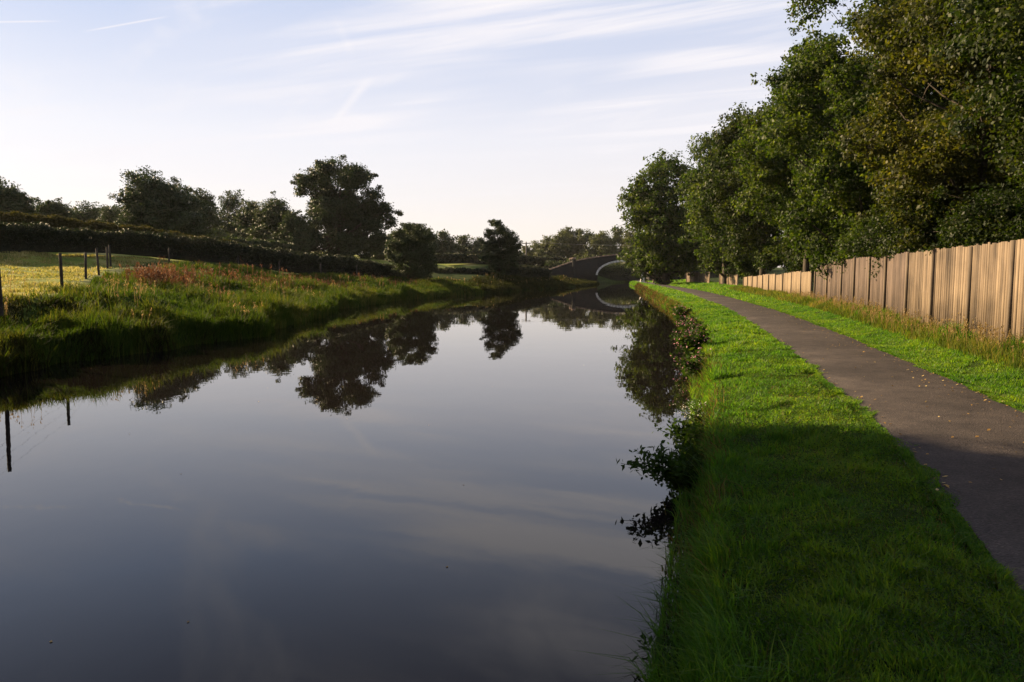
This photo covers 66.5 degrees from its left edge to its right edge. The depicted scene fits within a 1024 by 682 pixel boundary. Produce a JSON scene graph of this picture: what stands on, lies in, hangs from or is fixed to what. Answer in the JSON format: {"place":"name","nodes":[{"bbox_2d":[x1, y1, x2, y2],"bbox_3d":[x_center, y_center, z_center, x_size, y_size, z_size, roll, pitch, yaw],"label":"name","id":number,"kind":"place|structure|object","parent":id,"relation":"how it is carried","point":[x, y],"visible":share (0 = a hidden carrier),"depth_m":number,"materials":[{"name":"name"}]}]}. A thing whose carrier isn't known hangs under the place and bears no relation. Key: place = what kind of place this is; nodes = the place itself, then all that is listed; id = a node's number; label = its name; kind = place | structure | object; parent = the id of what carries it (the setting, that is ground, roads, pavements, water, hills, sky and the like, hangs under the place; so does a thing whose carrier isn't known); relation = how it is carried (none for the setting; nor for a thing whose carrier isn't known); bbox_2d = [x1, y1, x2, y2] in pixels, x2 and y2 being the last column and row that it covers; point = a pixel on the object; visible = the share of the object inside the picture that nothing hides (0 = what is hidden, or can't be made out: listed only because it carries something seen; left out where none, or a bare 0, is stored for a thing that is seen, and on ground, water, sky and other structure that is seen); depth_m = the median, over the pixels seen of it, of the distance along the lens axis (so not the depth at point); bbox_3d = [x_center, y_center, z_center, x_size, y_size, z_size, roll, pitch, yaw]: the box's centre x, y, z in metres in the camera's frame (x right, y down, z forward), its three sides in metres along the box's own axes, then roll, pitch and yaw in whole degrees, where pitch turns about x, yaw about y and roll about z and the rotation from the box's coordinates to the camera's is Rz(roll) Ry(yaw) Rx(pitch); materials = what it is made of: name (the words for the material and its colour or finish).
{"place":"outdoors","nodes":[
{"label":"outdoors","id":0,"kind":"place"},
{"bbox_2d":[0,282,695,681],"bbox_3d":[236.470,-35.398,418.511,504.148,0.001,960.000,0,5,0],"label":"water","id":1,"kind":"structure","parent":0,"point":[328,496],"depth_m":7.17,"materials":[{"name":"black liquid"}]},
{"bbox_2d":[0,0,961,267],"label":"sky","id":2,"kind":"structure","parent":0,"point":[533,116],"materials":[{"name":"blue"}]},
{"bbox_2d":[0,251,1023,681],"bbox_3d":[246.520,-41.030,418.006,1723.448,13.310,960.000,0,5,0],"label":"ground","id":3,"kind":"structure","parent":0,"point":[436,275],"depth_m":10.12,"materials":[{"name":"green plant"}]},
{"bbox_2d":[0,176,40,214],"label":"tree","id":4,"kind":"object","parent":3,"relation":"on","point":[13,198],"visible":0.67,"depth_m":75.81,"materials":[{"name":"green plant"}]},
{"bbox_2d":[0,247,108,315],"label":"stake fence","id":5,"kind":"object","parent":3,"relation":"on","point":[61,275],"visible":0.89,"depth_m":23.78,"materials":[{"name":"wood"}]},
{"bbox_2d":[35,197,77,218],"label":"tree","id":6,"kind":"object","parent":3,"relation":"on","point":[48,207],"visible":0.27,"depth_m":90.10,"materials":[{"name":"green plant"}]},
{"bbox_2d":[68,200,107,221],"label":"tree","id":7,"kind":"object","parent":3,"relation":"on","point":[89,213],"visible":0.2,"depth_m":117.36,"materials":[{"name":"green plant"}]},
{"bbox_2d":[0,250,192,317],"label":"meadow grass","id":8,"kind":"structure","parent":3,"relation":"on","point":[75,271],"depth_m":36.18,"materials":[{"name":"yellow plant"}]},
{"bbox_2d":[95,204,122,225],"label":"tree","id":9,"kind":"object","parent":3,"relation":"on","point":[107,213],"visible":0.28,"depth_m":109.15,"materials":[{"name":"green plant"}]},
{"bbox_2d":[0,292,218,376],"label":"weeds","id":10,"kind":"object","parent":3,"relation":"on","point":[10,366],"visible":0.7,"depth_m":18.80,"materials":[{"name":"green plant"}]},
{"bbox_2d":[0,210,252,244],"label":"hedge","id":11,"kind":"object","parent":3,"relation":"on","point":[53,221],"visible":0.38,"depth_m":56.97,"materials":[{"name":"green plant"}]},
{"bbox_2d":[107,165,217,236],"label":"tree","id":12,"kind":"object","parent":3,"relation":"on","point":[155,203],"visible":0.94,"depth_m":80.55,"materials":[{"name":"green plant"}]},
{"bbox_2d":[2,271,385,320],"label":"seed heads","id":13,"kind":"object","parent":3,"relation":"on","point":[24,276],"visible":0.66,"depth_m":24.87,"materials":[{"name":"plant"}]},
{"bbox_2d":[0,220,402,278],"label":"hedge","id":14,"kind":"object","parent":3,"relation":"on","point":[22,236],"visible":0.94,"depth_m":49.68,"materials":[{"name":"green plant"}]},
{"bbox_2d":[190,187,235,237],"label":"tree","id":15,"kind":"object","parent":3,"relation":"on","point":[212,218],"visible":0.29,"depth_m":108.39,"materials":[{"name":"green plant"}]},
{"bbox_2d":[101,256,332,289],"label":"seed heads","id":16,"kind":"object","parent":3,"relation":"on","point":[158,272],"visible":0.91,"depth_m":34.19,"materials":[{"name":"brown plant"}]},
{"bbox_2d":[108,245,357,275],"bbox_3d":[-17.191,-4.954,53.226,0.585,2.323,26.536,2,5,17],"label":"stake fence","id":17,"kind":"object","parent":3,"relation":"on","point":[110,260],"visible":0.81,"depth_m":45.21,"materials":[{"name":"wood"}]},
{"bbox_2d":[208,190,258,237],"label":"tree","id":18,"kind":"object","parent":3,"relation":"on","point":[230,202],"visible":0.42,"depth_m":115.76,"materials":[{"name":"green plant"}]},
{"bbox_2d":[0,273,469,362],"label":"tussocks","id":19,"kind":"object","parent":3,"relation":"on","point":[198,291],"visible":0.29,"depth_m":28.98,"materials":[{"name":"green plant"}]},
{"bbox_2d":[0,281,484,376],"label":"reeds","id":20,"kind":"object","parent":3,"relation":"on","point":[266,319],"visible":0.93,"depth_m":22.67,"materials":[{"name":"green plant"}]},
{"bbox_2d":[185,234,308,252],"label":"hedge","id":21,"kind":"object","parent":3,"relation":"on","point":[272,244],"visible":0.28,"depth_m":89.50,"materials":[{"name":"green plant"}]},
{"bbox_2d":[18,259,478,325],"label":"rough grass","id":22,"kind":"structure","parent":3,"relation":"on","point":[243,270],"depth_m":36.95,"materials":[{"name":"green plant"}]},
{"bbox_2d":[228,199,272,240],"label":"tree","id":23,"kind":"object","parent":3,"relation":"on","point":[243,219],"visible":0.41,"depth_m":101.92,"materials":[{"name":"green plant"}]},
{"bbox_2d":[240,190,297,240],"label":"tree","id":24,"kind":"object","parent":3,"relation":"on","point":[269,213],"visible":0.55,"depth_m":97.52,"materials":[{"name":"green plant"}]},
{"bbox_2d":[270,209,315,252],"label":"tree","id":25,"kind":"object","parent":3,"relation":"on","point":[294,228],"visible":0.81,"depth_m":94.10,"materials":[{"name":"green plant"}]},
{"bbox_2d":[137,267,449,296],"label":"seed heads","id":26,"kind":"object","parent":3,"relation":"on","point":[147,279],"visible":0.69,"depth_m":43.30,"materials":[{"name":"plant"}]},
{"bbox_2d":[290,154,403,259],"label":"oak tree","id":27,"kind":"object","parent":3,"relation":"on","point":[335,211],"visible":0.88,"depth_m":101.21,"materials":[{"name":"green plant"}]},
{"bbox_2d":[368,232,391,260],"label":"tree","id":28,"kind":"object","parent":3,"relation":"on","point":[378,257],"visible":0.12,"depth_m":110.42,"materials":[{"name":"green plant"}]},
{"bbox_2d":[383,222,437,279],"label":"round bush","id":29,"kind":"object","parent":3,"relation":"on","point":[419,262],"visible":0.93,"depth_m":70.11,"materials":[{"name":"green plant"}]},
{"bbox_2d":[388,226,524,263],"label":"woodland","id":30,"kind":"object","parent":3,"relation":"on","point":[447,244],"visible":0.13,"depth_m":170.65,"materials":[{"name":"green plant"}]},
{"bbox_2d":[433,264,551,277],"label":"hedge","id":31,"kind":"object","parent":3,"relation":"on","point":[529,270],"visible":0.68,"depth_m":95.03,"materials":[{"name":"green plant"}]},
{"bbox_2d":[432,253,566,266],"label":"hedge","id":32,"kind":"object","parent":3,"relation":"on","point":[458,258],"visible":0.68,"depth_m":133.81,"materials":[{"name":"green plant"}]},
{"bbox_2d":[427,273,572,284],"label":"seed heads","id":33,"kind":"object","parent":3,"relation":"on","point":[487,275],"visible":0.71,"depth_m":80.79,"materials":[{"name":"brown plant"}]},
{"bbox_2d":[478,218,522,274],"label":"thorn bush","id":34,"kind":"object","parent":3,"relation":"on","point":[505,259],"visible":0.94,"depth_m":86.54,"materials":[{"name":"green plant"}]},
{"bbox_2d":[410,272,599,294],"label":"rough grass","id":35,"kind":"structure","parent":3,"relation":"on","point":[492,284],"depth_m":84.22,"materials":[{"name":"green plant"}]},
{"bbox_2d":[522,242,618,254],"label":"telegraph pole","id":36,"kind":"object","parent":3,"relation":"on","point":[526,243],"visible":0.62,"depth_m":148.74,"materials":[{"name":"brown wood"}]},
{"bbox_2d":[566,251,632,268],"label":"trees","id":37,"kind":"object","parent":3,"relation":"on","point":[584,256],"visible":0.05,"depth_m":159.53,"materials":[{"name":"green plant"}]},
{"bbox_2d":[518,226,689,262],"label":"woodland","id":38,"kind":"object","parent":3,"relation":"on","point":[568,241],"visible":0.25,"depth_m":199.93,"materials":[{"name":"green plant"}]},
{"bbox_2d":[549,254,705,281],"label":"stone bridge","id":39,"kind":"structure","parent":3,"relation":"on","point":[588,268],"depth_m":127.42,"materials":[{"name":"grey stone"}]},
{"bbox_2d":[545,260,718,280],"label":"thicket","id":40,"kind":"object","parent":3,"relation":"on","point":[616,271],"visible":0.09,"depth_m":144.91,"materials":[{"name":"green plant"}]},
{"bbox_2d":[631,631,686,676],"bbox_3d":[0.811,1.680,4.079,0.367,0.254,0.364,0,5,0],"label":"bank weed","id":41,"kind":"object","parent":3,"relation":"on","point":[657,639],"visible":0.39,"depth_m":4.14,"materials":[{"name":"green plant"}]},
{"bbox_2d":[612,147,707,284],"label":"riverside tree","id":42,"kind":"object","parent":3,"relation":"on","point":[656,213],"visible":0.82,"depth_m":89.82,"materials":[{"name":"green plant"}]},
{"bbox_2d":[616,440,706,496],"bbox_3d":[1.473,1.217,7.343,0.894,0.549,0.749,-4,6,-36],"label":"bramble bush","id":43,"kind":"object","parent":3,"relation":"on","point":[676,464],"visible":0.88,"depth_m":7.29,"materials":[{"name":"green plant"}]},
{"bbox_2d":[629,280,701,302],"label":"grass","id":44,"kind":"structure","parent":3,"relation":"on","point":[673,293],"depth_m":57.21,"materials":[{"name":"green plant"}]},
{"bbox_2d":[652,418,708,451],"bbox_3d":[2.029,1.108,8.931,0.635,0.495,0.698,-3,6,-32],"label":"bramble bush","id":45,"kind":"object","parent":3,"relation":"on","point":[688,436],"visible":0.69,"depth_m":8.86,"materials":[{"name":"green plant"}]},
{"bbox_2d":[670,302,692,318],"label":"balsam plant","id":46,"kind":"object","parent":3,"relation":"on","point":[678,310],"visible":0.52,"depth_m":31.84,"materials":[{"name":"green plant"}]},
{"bbox_2d":[673,312,701,329],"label":"balsam plant","id":47,"kind":"object","parent":3,"relation":"on","point":[678,318],"visible":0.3,"depth_m":25.91,"materials":[{"name":"green plant"}]},
{"bbox_2d":[666,343,710,376],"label":"balsam plant","id":48,"kind":"object","parent":3,"relation":"on","point":[690,367],"visible":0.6,"depth_m":14.93,"materials":[{"name":"green plant"}]},
{"bbox_2d":[673,317,705,340],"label":"balsam plant","id":49,"kind":"object","parent":3,"relation":"on","point":[690,325],"visible":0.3,"depth_m":21.51,"materials":[{"name":"green plant"}]},
{"bbox_2d":[674,395,708,428],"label":"hogweed plant","id":50,"kind":"object","parent":3,"relation":"on","point":[692,416],"visible":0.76,"depth_m":9.79,"materials":[{"name":"green plant"}]},
{"bbox_2d":[673,318,715,359],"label":"balsam plant","id":51,"kind":"object","parent":3,"relation":"on","point":[697,338],"visible":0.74,"depth_m":17.99,"materials":[{"name":"green plant"}]},
{"bbox_2d":[633,283,757,654],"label":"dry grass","id":52,"kind":"structure","parent":3,"relation":"on","point":[653,293],"depth_m":7.14,"materials":[{"name":"green plant"}]},
{"bbox_2d":[574,284,817,681],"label":"long grass","id":53,"kind":"structure","parent":3,"relation":"on","point":[696,644],"depth_m":4.35,"materials":[{"name":"green plant"}]},
{"bbox_2d":[686,272,709,282],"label":"board fence","id":54,"kind":"object","parent":3,"relation":"on","point":[701,277],"visible":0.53,"depth_m":89.91,"materials":[{"name":"brown wood"}]},
{"bbox_2d":[697,244,732,278],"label":"shrub","id":55,"kind":"object","parent":3,"relation":"on","point":[718,267],"visible":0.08,"depth_m":88.96,"materials":[{"name":"green plant"}]},
{"bbox_2d":[648,279,788,301],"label":"grass","id":56,"kind":"structure","parent":3,"relation":"on","point":[718,288],"depth_m":61.22,"materials":[{"name":"green plant"}]},
{"bbox_2d":[674,132,781,283],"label":"alder tree","id":57,"kind":"object","parent":3,"relation":"on","point":[705,232],"visible":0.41,"depth_m":71.45,"materials":[{"name":"green plant"}]},
{"bbox_2d":[719,274,738,284],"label":"board fence","id":58,"kind":"object","parent":3,"relation":"on","point":[729,279],"visible":0.51,"depth_m":72.14,"materials":[{"name":"brown wood"}]},
{"bbox_2d":[668,298,821,398],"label":"grass","id":59,"kind":"structure","parent":3,"relation":"on","point":[725,324],"depth_m":16.83,"materials":[{"name":"green plant"}]},
{"bbox_2d":[720,236,771,276],"bbox_3d":[19.761,-6.444,64.667,5.006,4.650,4.604,0,5,0],"label":"shrub","id":60,"kind":"object","parent":3,"relation":"on","point":[743,265],"visible":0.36,"depth_m":63.88,"materials":[{"name":"green plant"}]},
{"bbox_2d":[721,262,776,277],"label":"shrub","id":61,"kind":"object","parent":3,"relation":"on","point":[771,268],"visible":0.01,"depth_m":74.66,"materials":[{"name":"green plant"}]},
{"bbox_2d":[694,100,806,274],"bbox_3d":[18.659,-10.469,56.782,10.116,14.101,9.780,3,6,33],"label":"alder tree","id":62,"kind":"object","parent":3,"relation":"on","point":[719,192],"visible":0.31,"depth_m":56.07,"materials":[{"name":"green plant"}]},
{"bbox_2d":[748,237,793,272],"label":"shrub","id":63,"kind":"object","parent":3,"relation":"on","point":[770,248],"visible":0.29,"depth_m":54.72,"materials":[{"name":"green plant"}]},
{"bbox_2d":[743,270,813,294],"bbox_3d":[16.124,-3.427,48.990,0.172,2.002,26.304,1,5,10],"label":"board fence","id":64,"kind":"object","parent":3,"relation":"on","point":[794,281],"visible":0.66,"depth_m":43.37,"materials":[{"name":"brown wood"}]},
{"bbox_2d":[774,241,822,282],"bbox_3d":[17.722,-4.638,45.912,4.355,4.333,6.266,2,6,23],"label":"shrub","id":65,"kind":"object","parent":3,"relation":"on","point":[789,258],"visible":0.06,"depth_m":45.79,"materials":[{"name":"green plant"}]},
{"bbox_2d":[724,31,873,293],"bbox_3d":[16.728,-9.702,43.675,10.848,14.925,10.074,-3,6,-26],"label":"alder tree","id":66,"kind":"object","parent":3,"relation":"on","point":[770,178],"visible":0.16,"depth_m":42.29,"materials":[{"name":"green plant"}]},
{"bbox_2d":[807,218,851,261],"bbox_3d":[16.569,-4.191,38.059,4.109,4.874,4.777,2,5,20],"label":"shrub","id":67,"kind":"object","parent":3,"relation":"on","point":[816,236],"depth_m":38.07,"materials":[{"name":"green plant"}]},
{"bbox_2d":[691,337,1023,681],"bbox_3d":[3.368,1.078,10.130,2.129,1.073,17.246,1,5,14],"label":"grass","id":68,"kind":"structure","parent":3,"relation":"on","point":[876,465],"depth_m":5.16,"materials":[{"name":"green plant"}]},
{"bbox_2d":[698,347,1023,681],"bbox_3d":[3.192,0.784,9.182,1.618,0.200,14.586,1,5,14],"label":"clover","id":69,"kind":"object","parent":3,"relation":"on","point":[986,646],"visible":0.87,"depth_m":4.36,"materials":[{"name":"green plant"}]},
{"bbox_2d":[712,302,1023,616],"bbox_3d":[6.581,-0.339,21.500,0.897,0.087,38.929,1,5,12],"label":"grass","id":70,"kind":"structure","parent":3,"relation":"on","point":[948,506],"depth_m":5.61,"materials":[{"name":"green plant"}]},
{"bbox_2d":[828,193,915,272],"bbox_3d":[14.036,-3.389,29.755,4.584,4.789,4.738,0,5,0],"label":"shrub","id":71,"kind":"object","parent":3,"relation":"on","point":[846,251],"visible":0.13,"depth_m":29.27,"materials":[{"name":"green plant"}]},
{"bbox_2d":[737,0,1017,279],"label":"alder tree","id":72,"kind":"object","parent":3,"relation":"on","point":[843,187],"visible":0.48,"depth_m":32.11,"materials":[{"name":"green plant"}]},
{"bbox_2d":[747,293,1023,411],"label":"grass","id":73,"kind":"structure","parent":3,"relation":"on","point":[962,359],"depth_m":14.94,"materials":[{"name":"green plant"}]},
{"bbox_2d":[785,289,1023,361],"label":"seed heads","id":74,"kind":"object","parent":3,"relation":"on","point":[875,312],"visible":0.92,"depth_m":17.76,"materials":[{"name":"plant"}]},
{"bbox_2d":[841,180,985,277],"bbox_3d":[12.423,-2.585,23.089,4.069,4.341,5.314,0,5,0],"label":"shrub","id":75,"kind":"object","parent":3,"relation":"on","point":[882,240],"visible":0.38,"depth_m":22.67,"materials":[{"name":"green plant"}]},
{"bbox_2d":[813,239,1023,341],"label":"board fence","id":76,"kind":"object","parent":3,"relation":"on","point":[983,283],"visible":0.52,"depth_m":17.06,"materials":[{"name":"brown wood"}]},
{"bbox_2d":[826,0,1023,251],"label":"hazel tree","id":77,"kind":"object","parent":3,"relation":"on","point":[905,35],"visible":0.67,"depth_m":22.07,"materials":[{"name":"green plant"}]},
{"bbox_2d":[915,12,1023,187],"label":"alder tree","id":78,"kind":"object","parent":3,"relation":"on","point":[936,99],"depth_m":35.09,"materials":[{"name":"green plant"}]},
{"bbox_2d":[920,168,1023,255],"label":"shrub","id":79,"kind":"object","parent":3,"relation":"on","point":[1013,212],"visible":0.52,"depth_m":17.71,"materials":[{"name":"green plant"}]},
{"bbox_2d":[926,0,1023,190],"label":"alder tree","id":80,"kind":"object","parent":3,"relation":"on","point":[1010,34],"visible":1,"depth_m":15.86,"materials":[{"name":"green plant"}]},
{"bbox_2d":[636,280,1023,595],"bbox_3d":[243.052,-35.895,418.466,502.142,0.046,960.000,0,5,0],"label":"path","id":81,"kind":"structure","parent":0,"point":[990,507],"depth_m":8.37,"materials":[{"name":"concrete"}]},
{"bbox_2d":[742,309,1023,494],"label":"fallen leaves","id":82,"kind":"object","parent":81,"relation":"on","point":[947,485],"visible":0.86,"depth_m":9.65,"materials":[{"name":"brown plant"}]},
{"bbox_2d":[729,285,1023,370],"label":"rough grass","id":83,"kind":"structure","parent":0,"point":[973,348],"depth_m":17.24,"materials":[{"name":"green plant"}]}
]}

